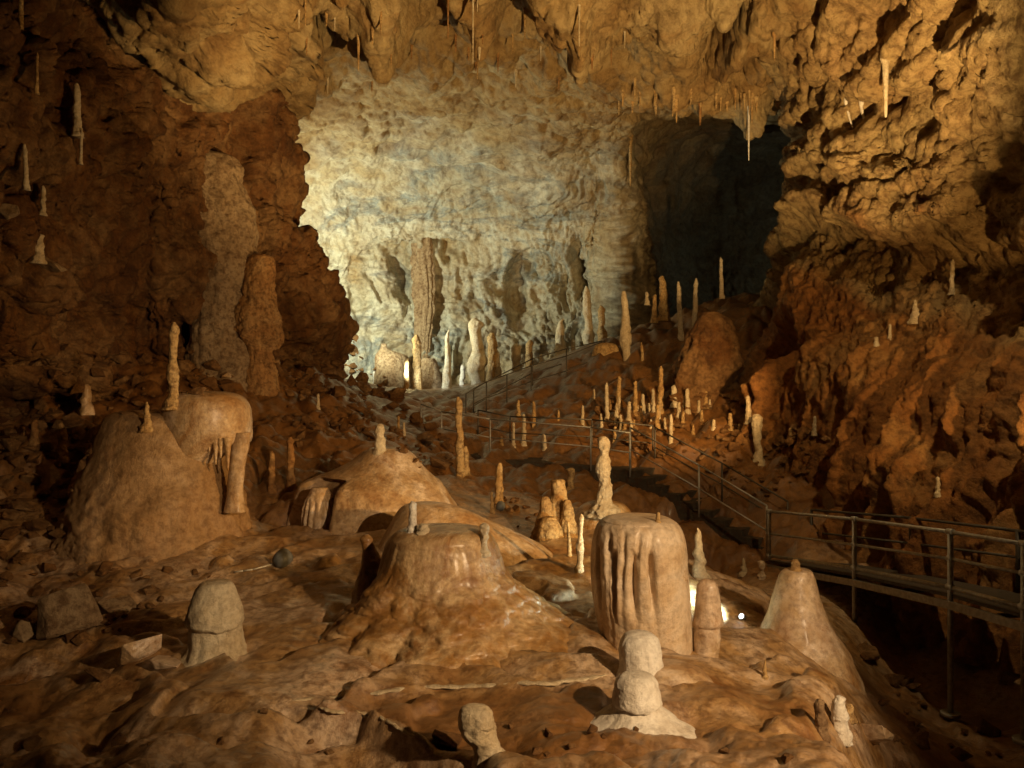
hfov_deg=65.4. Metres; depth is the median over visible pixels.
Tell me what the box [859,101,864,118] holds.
stalactite
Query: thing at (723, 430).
rock
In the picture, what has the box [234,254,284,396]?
cave column
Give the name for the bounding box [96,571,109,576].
rock
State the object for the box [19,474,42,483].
rock
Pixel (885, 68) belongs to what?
stalactite
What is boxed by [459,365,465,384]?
stalagmite
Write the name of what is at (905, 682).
rock
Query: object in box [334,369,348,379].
rock
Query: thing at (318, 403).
stalagmite
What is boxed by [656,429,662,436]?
rock
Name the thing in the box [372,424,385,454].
stalagmite
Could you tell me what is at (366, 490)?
flowstone mound
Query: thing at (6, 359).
rock
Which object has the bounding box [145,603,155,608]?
rock
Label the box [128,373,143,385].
rock
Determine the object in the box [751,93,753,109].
stalactite
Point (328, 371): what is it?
rock
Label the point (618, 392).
stalagmite
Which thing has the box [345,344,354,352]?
rock
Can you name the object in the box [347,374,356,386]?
rock
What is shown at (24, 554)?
rock
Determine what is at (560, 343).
stalagmite
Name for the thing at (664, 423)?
stalagmite
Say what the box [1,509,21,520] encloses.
rock
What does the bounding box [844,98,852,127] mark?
stalactite
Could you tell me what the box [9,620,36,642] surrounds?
rock
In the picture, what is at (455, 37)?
stalactite
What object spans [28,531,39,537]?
rock
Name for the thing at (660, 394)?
stalagmite
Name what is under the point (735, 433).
rock
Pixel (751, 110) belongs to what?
stalactite
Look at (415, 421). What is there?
rock
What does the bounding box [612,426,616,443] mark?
stalagmite
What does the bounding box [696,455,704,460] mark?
rock
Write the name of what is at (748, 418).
stalagmite
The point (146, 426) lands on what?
stalagmite
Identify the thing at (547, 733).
rock
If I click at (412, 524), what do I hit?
stalagmite
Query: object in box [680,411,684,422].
stalagmite
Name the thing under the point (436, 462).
rock
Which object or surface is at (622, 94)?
stalactite
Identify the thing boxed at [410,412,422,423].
rock
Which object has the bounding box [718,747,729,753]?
rock
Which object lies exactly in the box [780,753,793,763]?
rock
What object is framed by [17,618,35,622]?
rock
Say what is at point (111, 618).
rock
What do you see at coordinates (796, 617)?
stalagmite
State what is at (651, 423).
rock
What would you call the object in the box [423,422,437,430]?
rock
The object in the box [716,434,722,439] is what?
rock
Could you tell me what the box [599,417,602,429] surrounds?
stalagmite
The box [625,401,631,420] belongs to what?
stalagmite
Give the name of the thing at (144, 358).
rock
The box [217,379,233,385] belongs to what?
rock
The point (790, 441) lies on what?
rock
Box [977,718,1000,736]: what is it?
rock
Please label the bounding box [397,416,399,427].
stalagmite
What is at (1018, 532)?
walkway railing
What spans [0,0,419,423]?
cave wall
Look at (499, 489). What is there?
stalagmite
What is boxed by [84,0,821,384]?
wall
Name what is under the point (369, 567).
flowstone shoulder
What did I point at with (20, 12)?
stalactite
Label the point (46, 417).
rock
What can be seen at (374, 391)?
rock
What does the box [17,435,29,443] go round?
rock
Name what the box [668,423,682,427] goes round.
rock
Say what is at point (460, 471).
stalagmite
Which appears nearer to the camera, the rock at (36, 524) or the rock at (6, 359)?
the rock at (36, 524)
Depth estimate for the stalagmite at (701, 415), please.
23.61 m
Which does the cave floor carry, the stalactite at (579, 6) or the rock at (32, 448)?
the rock at (32, 448)
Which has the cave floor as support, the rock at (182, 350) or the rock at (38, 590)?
the rock at (38, 590)
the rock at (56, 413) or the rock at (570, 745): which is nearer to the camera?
the rock at (570, 745)
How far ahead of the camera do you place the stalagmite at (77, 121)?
14.36 m
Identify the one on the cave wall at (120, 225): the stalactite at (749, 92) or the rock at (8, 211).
the rock at (8, 211)
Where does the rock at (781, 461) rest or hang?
on the cave floor
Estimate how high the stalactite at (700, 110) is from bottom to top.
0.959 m
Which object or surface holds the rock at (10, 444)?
on the cave floor
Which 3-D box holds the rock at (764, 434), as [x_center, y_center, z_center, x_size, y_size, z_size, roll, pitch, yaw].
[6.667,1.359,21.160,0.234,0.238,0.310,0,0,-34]
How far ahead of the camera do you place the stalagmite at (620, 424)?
23.35 m
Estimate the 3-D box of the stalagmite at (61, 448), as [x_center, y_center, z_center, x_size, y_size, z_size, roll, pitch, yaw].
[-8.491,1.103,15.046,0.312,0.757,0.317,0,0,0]
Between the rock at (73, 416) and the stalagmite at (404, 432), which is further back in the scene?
the stalagmite at (404, 432)
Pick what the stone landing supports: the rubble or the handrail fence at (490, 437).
the handrail fence at (490, 437)
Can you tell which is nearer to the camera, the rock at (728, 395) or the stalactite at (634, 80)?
the rock at (728, 395)
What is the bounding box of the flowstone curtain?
[410,237,435,359]
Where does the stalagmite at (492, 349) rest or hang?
on the cave floor
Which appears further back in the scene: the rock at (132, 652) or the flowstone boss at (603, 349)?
the flowstone boss at (603, 349)
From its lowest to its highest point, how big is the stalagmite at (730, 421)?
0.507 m
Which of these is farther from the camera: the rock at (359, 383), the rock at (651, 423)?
the rock at (359, 383)
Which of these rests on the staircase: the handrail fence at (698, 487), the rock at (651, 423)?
the handrail fence at (698, 487)
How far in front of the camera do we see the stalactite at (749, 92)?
26.28 m
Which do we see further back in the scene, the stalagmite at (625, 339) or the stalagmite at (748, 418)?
the stalagmite at (625, 339)
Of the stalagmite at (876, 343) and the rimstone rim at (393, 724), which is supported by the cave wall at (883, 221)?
the stalagmite at (876, 343)
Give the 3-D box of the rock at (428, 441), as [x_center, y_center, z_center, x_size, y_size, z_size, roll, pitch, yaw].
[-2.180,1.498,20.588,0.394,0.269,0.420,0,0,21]
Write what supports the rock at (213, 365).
on the cave floor
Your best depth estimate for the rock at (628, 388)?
26.62 m
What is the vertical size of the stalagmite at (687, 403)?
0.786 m
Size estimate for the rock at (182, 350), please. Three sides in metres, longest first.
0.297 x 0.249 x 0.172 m
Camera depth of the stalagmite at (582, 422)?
24.21 m
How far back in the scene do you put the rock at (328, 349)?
26.81 m
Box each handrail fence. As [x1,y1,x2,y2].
[420,404,630,476]
[465,340,604,412]
[473,341,601,412]
[477,409,653,450]
[630,427,767,560]
[654,427,788,509]
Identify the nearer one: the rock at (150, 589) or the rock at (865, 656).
the rock at (150, 589)
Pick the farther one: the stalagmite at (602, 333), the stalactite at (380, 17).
the stalagmite at (602, 333)
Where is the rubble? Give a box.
[0,339,1001,756]
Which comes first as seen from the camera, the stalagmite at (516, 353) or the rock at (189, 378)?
the rock at (189, 378)
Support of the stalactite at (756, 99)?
hanging from the wall at (528, 208)
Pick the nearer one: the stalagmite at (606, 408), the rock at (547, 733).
the rock at (547, 733)
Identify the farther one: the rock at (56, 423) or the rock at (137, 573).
the rock at (56, 423)
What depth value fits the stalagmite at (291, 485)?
15.41 m
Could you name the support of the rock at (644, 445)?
on the cave floor
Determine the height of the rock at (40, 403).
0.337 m
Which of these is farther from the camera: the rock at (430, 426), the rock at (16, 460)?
the rock at (430, 426)
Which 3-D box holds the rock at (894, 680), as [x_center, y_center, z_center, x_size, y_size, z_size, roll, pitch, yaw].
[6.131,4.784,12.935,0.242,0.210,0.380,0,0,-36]
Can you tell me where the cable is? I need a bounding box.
[234,563,273,572]
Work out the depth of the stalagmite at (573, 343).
37.42 m
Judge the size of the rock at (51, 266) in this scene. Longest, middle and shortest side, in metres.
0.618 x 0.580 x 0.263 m
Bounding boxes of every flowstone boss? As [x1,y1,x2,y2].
[374,344,412,387]
[411,358,442,388]
[591,343,619,356]
[666,312,744,412]
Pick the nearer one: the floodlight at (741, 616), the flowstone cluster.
the floodlight at (741, 616)
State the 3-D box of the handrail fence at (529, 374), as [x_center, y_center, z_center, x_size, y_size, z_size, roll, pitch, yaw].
[1.006,-0.186,29.415,6.316,3.022,0.340,0,0,-40]
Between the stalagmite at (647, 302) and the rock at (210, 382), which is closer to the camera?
the rock at (210, 382)
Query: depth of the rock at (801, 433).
19.47 m
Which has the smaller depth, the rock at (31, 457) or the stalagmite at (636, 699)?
the stalagmite at (636, 699)
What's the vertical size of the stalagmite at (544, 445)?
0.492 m
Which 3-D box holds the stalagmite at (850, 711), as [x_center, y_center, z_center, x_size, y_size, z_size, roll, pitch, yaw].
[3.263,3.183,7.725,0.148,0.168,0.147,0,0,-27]
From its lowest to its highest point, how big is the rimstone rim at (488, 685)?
0.164 m
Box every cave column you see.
[184,150,259,391]
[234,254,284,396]
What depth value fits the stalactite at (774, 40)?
21.32 m
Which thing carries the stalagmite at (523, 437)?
on the cave floor
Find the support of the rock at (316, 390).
on the cave floor
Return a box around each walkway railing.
[766,509,1023,745]
[810,509,1023,586]
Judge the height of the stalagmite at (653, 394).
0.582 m
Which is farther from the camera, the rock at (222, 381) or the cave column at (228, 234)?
the cave column at (228, 234)
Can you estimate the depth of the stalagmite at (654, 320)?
30.92 m
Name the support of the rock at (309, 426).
on the cave floor
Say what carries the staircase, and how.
on the cave floor
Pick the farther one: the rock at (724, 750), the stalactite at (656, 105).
the stalactite at (656, 105)
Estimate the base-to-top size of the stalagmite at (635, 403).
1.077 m
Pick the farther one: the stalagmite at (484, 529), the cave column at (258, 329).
the cave column at (258, 329)
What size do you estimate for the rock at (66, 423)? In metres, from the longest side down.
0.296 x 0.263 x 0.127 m
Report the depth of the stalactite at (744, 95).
26.39 m
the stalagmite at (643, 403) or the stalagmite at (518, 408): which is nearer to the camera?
the stalagmite at (643, 403)
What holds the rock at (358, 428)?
on the cave floor
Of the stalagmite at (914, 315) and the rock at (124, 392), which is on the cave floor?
the rock at (124, 392)
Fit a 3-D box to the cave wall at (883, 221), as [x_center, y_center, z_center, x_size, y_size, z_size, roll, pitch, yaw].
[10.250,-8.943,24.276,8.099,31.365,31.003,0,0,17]
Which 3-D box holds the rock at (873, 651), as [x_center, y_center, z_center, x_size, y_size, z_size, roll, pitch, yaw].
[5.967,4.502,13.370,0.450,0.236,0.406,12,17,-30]
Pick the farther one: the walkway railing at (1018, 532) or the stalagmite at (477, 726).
the walkway railing at (1018, 532)
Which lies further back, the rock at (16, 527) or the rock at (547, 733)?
the rock at (16, 527)
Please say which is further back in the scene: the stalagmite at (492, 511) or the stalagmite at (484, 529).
the stalagmite at (492, 511)
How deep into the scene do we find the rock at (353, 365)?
41.73 m
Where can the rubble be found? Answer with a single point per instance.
(292, 381)
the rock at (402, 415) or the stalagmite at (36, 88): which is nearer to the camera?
the stalagmite at (36, 88)
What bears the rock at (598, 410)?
on the cave floor
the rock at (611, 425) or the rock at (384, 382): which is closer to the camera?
the rock at (611, 425)
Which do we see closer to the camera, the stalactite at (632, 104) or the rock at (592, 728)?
the rock at (592, 728)
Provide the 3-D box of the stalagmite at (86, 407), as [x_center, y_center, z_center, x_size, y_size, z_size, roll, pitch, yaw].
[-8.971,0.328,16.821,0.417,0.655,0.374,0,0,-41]
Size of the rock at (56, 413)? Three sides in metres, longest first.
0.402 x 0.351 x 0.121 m
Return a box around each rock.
[0,203,19,219]
[0,358,15,361]
[0,363,11,367]
[0,474,14,486]
[0,529,21,539]
[0,571,13,580]
[1,438,20,451]
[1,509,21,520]
[2,526,25,533]
[3,636,17,643]
[5,454,25,467]
[7,501,33,511]
[8,407,20,416]
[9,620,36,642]
[12,467,23,473]
[12,557,28,560]
[13,552,32,562]
[14,485,26,491]
[14,489,21,494]
[16,452,29,457]
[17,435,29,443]
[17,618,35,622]
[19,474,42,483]
[21,735,41,751]
[23,445,42,451]
[25,453,41,462]
[26,519,48,530]
[27,471,43,484]
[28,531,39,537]
[30,359,42,365]
[31,585,44,595]
[33,339,44,350]
[33,397,47,409]
[36,583,102,639]
[37,420,47,430]
[39,256,66,271]
[40,414,57,423]
[41,563,56,573]
[44,417,55,423]
[45,410,63,417]
[48,369,63,379]
[48,528,66,537]
[52,420,63,427]
[60,344,82,361]
[62,412,83,426]
[63,420,76,426]
[63,630,79,643]
[70,376,84,393]
[71,631,88,645]
[75,443,92,454]
[76,460,86,471]
[84,667,110,681]
[90,368,104,377]
[93,414,102,424]
[96,561,112,572]
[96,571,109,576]
[96,618,107,626]
[98,595,136,618]
[99,388,116,398]
[101,394,112,400]
[101,614,115,625]
[107,353,130,364]
[114,374,130,385]
[116,634,161,664]
[117,389,128,397]
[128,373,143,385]
[129,569,142,578]
[131,401,144,406]
[137,353,151,364]
[144,584,160,594]
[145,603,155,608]
[149,655,180,669]
[161,566,173,573]
[177,353,183,359]
[177,360,194,375]
[178,347,186,352]
[186,375,199,383]
[189,386,206,394]
[199,377,218,389]
[204,359,220,370]
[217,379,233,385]
[221,372,230,377]
[221,381,234,391]
[272,349,284,359]
[275,363,282,372]
[278,369,292,376]
[295,430,304,438]
[305,422,314,429]
[306,368,315,375]
[311,386,329,395]
[320,406,330,411]
[321,367,336,375]
[323,347,332,352]
[329,421,338,426]
[330,360,341,367]
[331,386,345,396]
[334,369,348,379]
[340,422,347,430]
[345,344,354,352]
[347,363,356,368]
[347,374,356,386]
[347,403,357,408]
[350,343,358,356]
[352,334,358,341]
[355,372,368,382]
[355,406,368,413]
[356,381,364,386]
[356,425,362,431]
[358,384,372,392]
[362,430,374,439]
[371,388,378,395]
[381,379,387,385]
[385,401,399,408]
[390,387,405,397]
[396,413,405,418]
[398,403,410,409]
[409,417,420,423]
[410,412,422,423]
[415,443,423,447]
[417,431,432,440]
[421,437,434,444]
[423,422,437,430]
[429,457,453,469]
[432,729,461,747]
[439,438,451,440]
[440,440,450,449]
[532,747,542,754]
[544,728,552,736]
[564,743,575,748]
[586,724,597,733]
[593,406,603,414]
[608,423,618,429]
[624,386,633,391]
[624,435,633,444]
[639,443,649,448]
[646,420,655,426]
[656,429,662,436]
[656,451,665,457]
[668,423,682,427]
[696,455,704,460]
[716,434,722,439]
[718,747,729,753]
[720,427,728,432]
[721,393,730,397]
[726,441,739,450]
[731,429,740,436]
[761,431,767,438]
[770,412,779,419]
[779,459,786,464]
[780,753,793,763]
[784,437,796,445]
[790,423,799,430]
[797,427,809,439]
[821,435,830,442]
[856,643,879,660]
[860,652,874,660]
[861,723,894,743]
[878,699,890,705]
[884,674,904,687]
[899,677,914,686]
[905,683,920,688]
[907,732,930,749]
[917,700,927,708]
[949,747,972,761]
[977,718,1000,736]
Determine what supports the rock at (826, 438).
on the cave wall at (883, 221)
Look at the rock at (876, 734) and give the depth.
8.26 m
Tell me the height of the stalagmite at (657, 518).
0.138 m
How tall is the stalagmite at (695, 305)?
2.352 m
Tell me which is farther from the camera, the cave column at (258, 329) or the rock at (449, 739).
the cave column at (258, 329)
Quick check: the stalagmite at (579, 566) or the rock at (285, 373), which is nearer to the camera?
the stalagmite at (579, 566)
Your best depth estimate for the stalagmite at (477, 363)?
37.22 m
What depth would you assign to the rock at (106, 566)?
11.36 m
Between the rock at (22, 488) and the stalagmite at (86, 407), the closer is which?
the rock at (22, 488)
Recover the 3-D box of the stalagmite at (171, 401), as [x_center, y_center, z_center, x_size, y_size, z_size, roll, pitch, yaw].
[-5.411,-0.288,12.703,0.303,1.402,0.304,0,0,0]
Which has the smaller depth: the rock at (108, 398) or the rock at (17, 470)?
the rock at (17, 470)
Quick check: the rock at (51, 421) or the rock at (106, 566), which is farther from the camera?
the rock at (51, 421)
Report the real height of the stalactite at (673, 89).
0.870 m
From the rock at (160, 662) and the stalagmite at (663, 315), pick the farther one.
the stalagmite at (663, 315)
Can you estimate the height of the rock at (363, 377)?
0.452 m
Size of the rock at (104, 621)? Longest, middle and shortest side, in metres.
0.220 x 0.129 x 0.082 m
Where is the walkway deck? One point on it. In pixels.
(911, 590)
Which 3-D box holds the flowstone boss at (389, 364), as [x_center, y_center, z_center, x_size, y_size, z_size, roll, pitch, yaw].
[-5.884,-0.610,40.007,2.372,2.825,1.906,0,0,0]
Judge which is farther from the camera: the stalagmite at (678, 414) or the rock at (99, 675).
the stalagmite at (678, 414)
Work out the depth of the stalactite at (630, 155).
36.74 m
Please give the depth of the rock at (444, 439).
21.94 m
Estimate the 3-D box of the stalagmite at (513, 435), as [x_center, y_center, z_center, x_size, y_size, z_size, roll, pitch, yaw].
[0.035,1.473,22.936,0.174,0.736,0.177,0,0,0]
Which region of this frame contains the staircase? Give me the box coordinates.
[620,467,764,549]
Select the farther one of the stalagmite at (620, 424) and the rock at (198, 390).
the stalagmite at (620, 424)
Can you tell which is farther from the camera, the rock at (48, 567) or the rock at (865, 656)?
the rock at (865, 656)
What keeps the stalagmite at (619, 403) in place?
on the cave floor
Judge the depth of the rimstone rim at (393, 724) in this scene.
6.68 m
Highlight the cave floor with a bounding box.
[0,293,1023,767]
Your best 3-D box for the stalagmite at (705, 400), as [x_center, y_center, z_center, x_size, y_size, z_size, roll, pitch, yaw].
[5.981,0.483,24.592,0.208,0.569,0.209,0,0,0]
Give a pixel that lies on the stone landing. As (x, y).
(614, 471)
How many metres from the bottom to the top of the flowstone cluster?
1.110 m
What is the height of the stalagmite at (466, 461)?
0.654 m
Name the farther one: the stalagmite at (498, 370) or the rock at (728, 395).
the stalagmite at (498, 370)
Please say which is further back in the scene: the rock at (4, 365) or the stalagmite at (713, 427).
the stalagmite at (713, 427)
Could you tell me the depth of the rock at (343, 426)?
19.23 m
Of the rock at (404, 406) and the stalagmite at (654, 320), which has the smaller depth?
the rock at (404, 406)
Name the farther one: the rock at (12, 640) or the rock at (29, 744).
the rock at (12, 640)
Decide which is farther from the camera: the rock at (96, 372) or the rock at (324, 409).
the rock at (324, 409)
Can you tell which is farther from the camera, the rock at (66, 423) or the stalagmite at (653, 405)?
the stalagmite at (653, 405)
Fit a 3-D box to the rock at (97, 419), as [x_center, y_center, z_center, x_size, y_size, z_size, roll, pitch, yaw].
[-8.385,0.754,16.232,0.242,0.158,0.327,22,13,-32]
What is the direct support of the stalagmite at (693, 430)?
on the cave floor
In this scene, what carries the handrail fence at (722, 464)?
on the staircase
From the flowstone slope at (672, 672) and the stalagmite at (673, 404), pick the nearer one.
the flowstone slope at (672, 672)
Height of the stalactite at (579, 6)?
1.168 m
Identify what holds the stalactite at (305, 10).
hanging from the wall at (528, 208)
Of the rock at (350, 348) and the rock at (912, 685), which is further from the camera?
the rock at (350, 348)
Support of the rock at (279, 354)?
on the rubble
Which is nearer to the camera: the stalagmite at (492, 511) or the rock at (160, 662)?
the rock at (160, 662)
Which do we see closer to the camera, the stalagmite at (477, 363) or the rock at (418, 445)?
the rock at (418, 445)
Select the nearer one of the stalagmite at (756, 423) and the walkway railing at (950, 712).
the walkway railing at (950, 712)
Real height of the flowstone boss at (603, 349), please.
1.672 m
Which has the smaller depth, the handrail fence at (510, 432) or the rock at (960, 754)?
the rock at (960, 754)
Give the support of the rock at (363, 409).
on the cave floor
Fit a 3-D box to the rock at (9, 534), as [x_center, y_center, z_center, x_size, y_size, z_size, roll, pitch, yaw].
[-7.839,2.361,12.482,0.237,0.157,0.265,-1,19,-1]
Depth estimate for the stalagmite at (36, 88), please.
13.04 m
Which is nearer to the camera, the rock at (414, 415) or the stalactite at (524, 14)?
the rock at (414, 415)
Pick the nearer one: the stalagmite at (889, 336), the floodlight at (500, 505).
the floodlight at (500, 505)
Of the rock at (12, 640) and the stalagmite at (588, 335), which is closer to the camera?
the rock at (12, 640)
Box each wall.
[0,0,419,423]
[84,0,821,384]
[733,0,1023,673]
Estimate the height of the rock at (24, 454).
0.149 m
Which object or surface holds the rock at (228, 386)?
on the cave floor
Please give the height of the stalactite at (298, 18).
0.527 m
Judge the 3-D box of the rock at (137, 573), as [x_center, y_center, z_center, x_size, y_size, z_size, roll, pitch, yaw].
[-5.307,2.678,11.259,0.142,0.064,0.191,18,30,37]
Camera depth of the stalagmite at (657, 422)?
23.17 m
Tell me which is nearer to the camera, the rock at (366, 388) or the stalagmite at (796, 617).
the stalagmite at (796, 617)
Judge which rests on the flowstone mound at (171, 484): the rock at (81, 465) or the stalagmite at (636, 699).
the rock at (81, 465)
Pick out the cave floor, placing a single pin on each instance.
(70, 711)
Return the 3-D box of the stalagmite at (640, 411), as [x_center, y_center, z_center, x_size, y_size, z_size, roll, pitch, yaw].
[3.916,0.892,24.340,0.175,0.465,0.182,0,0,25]
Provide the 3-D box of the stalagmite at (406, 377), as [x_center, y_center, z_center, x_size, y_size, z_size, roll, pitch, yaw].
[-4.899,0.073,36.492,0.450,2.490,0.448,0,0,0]
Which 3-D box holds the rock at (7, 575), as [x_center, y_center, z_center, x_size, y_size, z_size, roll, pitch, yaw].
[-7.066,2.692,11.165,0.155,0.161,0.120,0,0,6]
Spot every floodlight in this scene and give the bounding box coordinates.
[272,548,292,567]
[496,501,504,510]
[738,613,745,619]
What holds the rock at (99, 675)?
on the cave floor
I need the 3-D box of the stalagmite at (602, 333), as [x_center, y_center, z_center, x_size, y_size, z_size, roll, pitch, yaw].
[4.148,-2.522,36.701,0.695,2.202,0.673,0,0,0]
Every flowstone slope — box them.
[377,501,552,564]
[654,659,713,685]
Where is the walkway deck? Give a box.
[767,560,1023,631]
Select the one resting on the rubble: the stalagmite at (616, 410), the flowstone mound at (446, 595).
the stalagmite at (616, 410)
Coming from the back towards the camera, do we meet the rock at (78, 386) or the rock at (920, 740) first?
the rock at (78, 386)
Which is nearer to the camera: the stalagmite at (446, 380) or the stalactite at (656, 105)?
the stalactite at (656, 105)
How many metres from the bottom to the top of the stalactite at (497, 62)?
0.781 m
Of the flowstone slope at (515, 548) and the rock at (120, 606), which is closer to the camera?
the rock at (120, 606)
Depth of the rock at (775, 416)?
21.05 m
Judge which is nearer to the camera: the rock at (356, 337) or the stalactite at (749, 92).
the stalactite at (749, 92)
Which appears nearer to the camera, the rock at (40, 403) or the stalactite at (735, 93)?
the rock at (40, 403)
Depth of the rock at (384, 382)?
39.00 m
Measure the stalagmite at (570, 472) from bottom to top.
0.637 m
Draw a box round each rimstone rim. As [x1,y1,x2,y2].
[292,674,607,700]
[319,707,440,744]
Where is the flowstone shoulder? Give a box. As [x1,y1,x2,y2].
[351,534,380,603]
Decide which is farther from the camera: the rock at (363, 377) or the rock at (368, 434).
the rock at (363, 377)
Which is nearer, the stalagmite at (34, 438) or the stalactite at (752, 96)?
the stalagmite at (34, 438)
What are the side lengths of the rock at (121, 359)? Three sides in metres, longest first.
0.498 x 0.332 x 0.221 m
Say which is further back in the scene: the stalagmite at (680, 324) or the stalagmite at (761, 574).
the stalagmite at (680, 324)
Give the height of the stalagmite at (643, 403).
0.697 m
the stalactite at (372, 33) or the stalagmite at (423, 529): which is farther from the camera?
the stalactite at (372, 33)
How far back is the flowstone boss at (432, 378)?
38.57 m
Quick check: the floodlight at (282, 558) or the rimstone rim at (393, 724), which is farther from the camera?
the floodlight at (282, 558)
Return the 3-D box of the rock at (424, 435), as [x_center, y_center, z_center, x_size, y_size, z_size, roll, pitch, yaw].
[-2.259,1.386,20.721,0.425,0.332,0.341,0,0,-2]
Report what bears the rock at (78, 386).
on the cave wall at (120, 225)
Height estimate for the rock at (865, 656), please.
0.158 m
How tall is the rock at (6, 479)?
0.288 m
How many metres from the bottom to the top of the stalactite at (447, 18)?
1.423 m
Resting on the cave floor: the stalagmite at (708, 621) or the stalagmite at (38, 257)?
the stalagmite at (708, 621)
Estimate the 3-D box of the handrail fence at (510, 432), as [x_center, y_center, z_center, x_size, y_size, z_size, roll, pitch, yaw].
[1.313,1.482,22.631,5.441,1.436,0.420,0,0,26]
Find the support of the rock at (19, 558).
on the cave floor
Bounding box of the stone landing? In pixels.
[471,453,631,484]
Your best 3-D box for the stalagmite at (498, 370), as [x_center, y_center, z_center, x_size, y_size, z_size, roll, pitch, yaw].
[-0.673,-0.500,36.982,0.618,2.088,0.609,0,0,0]
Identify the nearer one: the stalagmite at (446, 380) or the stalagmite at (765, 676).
the stalagmite at (765, 676)
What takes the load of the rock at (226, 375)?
on the rubble
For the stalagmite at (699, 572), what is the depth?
12.03 m
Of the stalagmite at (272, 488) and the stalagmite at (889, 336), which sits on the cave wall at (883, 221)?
the stalagmite at (889, 336)
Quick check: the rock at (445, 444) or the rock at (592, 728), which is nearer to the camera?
the rock at (592, 728)
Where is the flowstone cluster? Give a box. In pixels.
[530,479,577,541]
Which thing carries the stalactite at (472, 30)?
hanging from the wall at (528, 208)
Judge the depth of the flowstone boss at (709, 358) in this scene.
24.74 m
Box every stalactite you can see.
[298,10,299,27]
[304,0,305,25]
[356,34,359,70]
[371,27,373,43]
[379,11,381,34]
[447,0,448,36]
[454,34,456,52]
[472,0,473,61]
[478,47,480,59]
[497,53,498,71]
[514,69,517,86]
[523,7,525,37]
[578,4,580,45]
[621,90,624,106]
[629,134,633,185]
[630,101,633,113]
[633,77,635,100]
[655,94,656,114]
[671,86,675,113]
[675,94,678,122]
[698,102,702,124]
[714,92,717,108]
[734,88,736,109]
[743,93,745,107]
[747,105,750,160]
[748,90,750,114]
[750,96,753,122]
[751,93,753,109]
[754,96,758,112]
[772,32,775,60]
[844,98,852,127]
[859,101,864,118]
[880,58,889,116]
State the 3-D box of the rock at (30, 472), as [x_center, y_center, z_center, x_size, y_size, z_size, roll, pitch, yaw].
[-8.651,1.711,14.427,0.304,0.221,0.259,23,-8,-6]
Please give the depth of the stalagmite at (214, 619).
8.33 m
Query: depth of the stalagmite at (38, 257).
13.78 m
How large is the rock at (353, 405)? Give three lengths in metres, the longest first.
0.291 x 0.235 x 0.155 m
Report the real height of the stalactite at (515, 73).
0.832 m
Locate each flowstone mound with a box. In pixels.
[50,391,252,564]
[286,447,456,534]
[319,523,581,668]
[574,500,630,529]
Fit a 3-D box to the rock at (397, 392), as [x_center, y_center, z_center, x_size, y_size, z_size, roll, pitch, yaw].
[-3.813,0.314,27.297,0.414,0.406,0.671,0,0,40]
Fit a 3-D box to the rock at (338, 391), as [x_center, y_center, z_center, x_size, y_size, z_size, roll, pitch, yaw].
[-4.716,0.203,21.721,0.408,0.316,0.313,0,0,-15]
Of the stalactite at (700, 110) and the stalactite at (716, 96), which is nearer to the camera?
the stalactite at (716, 96)
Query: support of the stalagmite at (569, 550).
on the cave floor
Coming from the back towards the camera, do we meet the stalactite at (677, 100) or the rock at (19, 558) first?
the stalactite at (677, 100)
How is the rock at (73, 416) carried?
on the cave floor
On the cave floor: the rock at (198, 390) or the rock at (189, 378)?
the rock at (189, 378)
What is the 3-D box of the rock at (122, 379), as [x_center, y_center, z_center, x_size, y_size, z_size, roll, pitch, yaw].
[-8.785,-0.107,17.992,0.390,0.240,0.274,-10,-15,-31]
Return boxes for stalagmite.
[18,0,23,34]
[21,144,30,190]
[28,420,39,445]
[29,234,46,264]
[33,52,39,94]
[39,185,47,216]
[55,422,69,462]
[70,83,83,138]
[76,384,94,414]
[78,128,82,164]
[138,402,152,432]
[161,322,179,409]
[180,579,246,666]
[267,451,276,493]
[284,437,296,490]
[316,394,320,409]
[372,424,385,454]
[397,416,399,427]
[403,358,409,388]
[403,422,405,435]
[407,501,417,532]
[411,335,422,389]
[415,523,429,535]
[442,330,451,388]
[455,397,465,477]
[458,703,504,767]
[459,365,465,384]
[463,446,469,475]
[466,318,487,384]
[479,523,490,557]
[485,333,497,381]
[489,491,494,513]
[494,463,503,503]
[495,351,501,376]
[511,344,521,371]
[511,422,515,447]
[516,400,520,417]
[520,414,526,445]
[525,340,533,368]
[531,401,536,428]
[542,434,546,450]
[554,319,565,356]
[566,468,574,490]
[567,522,571,556]
[571,339,575,350]
[574,514,583,573]
[580,405,584,425]
[581,286,594,343]
[582,436,620,518]
[590,513,692,654]
[590,669,696,738]
[597,305,607,340]
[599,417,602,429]
[604,383,609,419]
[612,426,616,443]
[614,404,617,416]
[616,376,620,403]
[616,629,663,677]
[617,397,620,409]
[618,415,622,430]
[619,291,631,361]
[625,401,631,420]
[632,381,637,415]
[638,406,642,420]
[640,342,643,360]
[641,394,645,413]
[644,292,649,305]
[650,294,657,323]
[651,388,654,403]
[651,399,655,411]
[654,404,660,428]
[655,512,660,522]
[657,276,670,321]
[657,366,663,413]
[662,418,666,428]
[668,414,672,443]
[669,385,677,407]
[676,402,681,418]
[677,282,683,340]
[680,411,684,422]
[684,388,690,413]
[691,278,697,328]
[691,423,694,434]
[691,528,711,580]
[693,578,723,657]
[697,400,700,412]
[700,410,703,421]
[703,391,708,408]
[711,419,715,430]
[719,257,724,298]
[728,413,733,430]
[738,558,746,576]
[744,396,751,424]
[751,414,765,465]
[757,560,766,579]
[760,559,866,696]
[762,659,768,679]
[811,416,817,435]
[814,698,830,742]
[831,695,852,746]
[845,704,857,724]
[873,337,879,346]
[887,324,891,339]
[907,299,919,323]
[933,477,940,497]
[947,259,954,294]

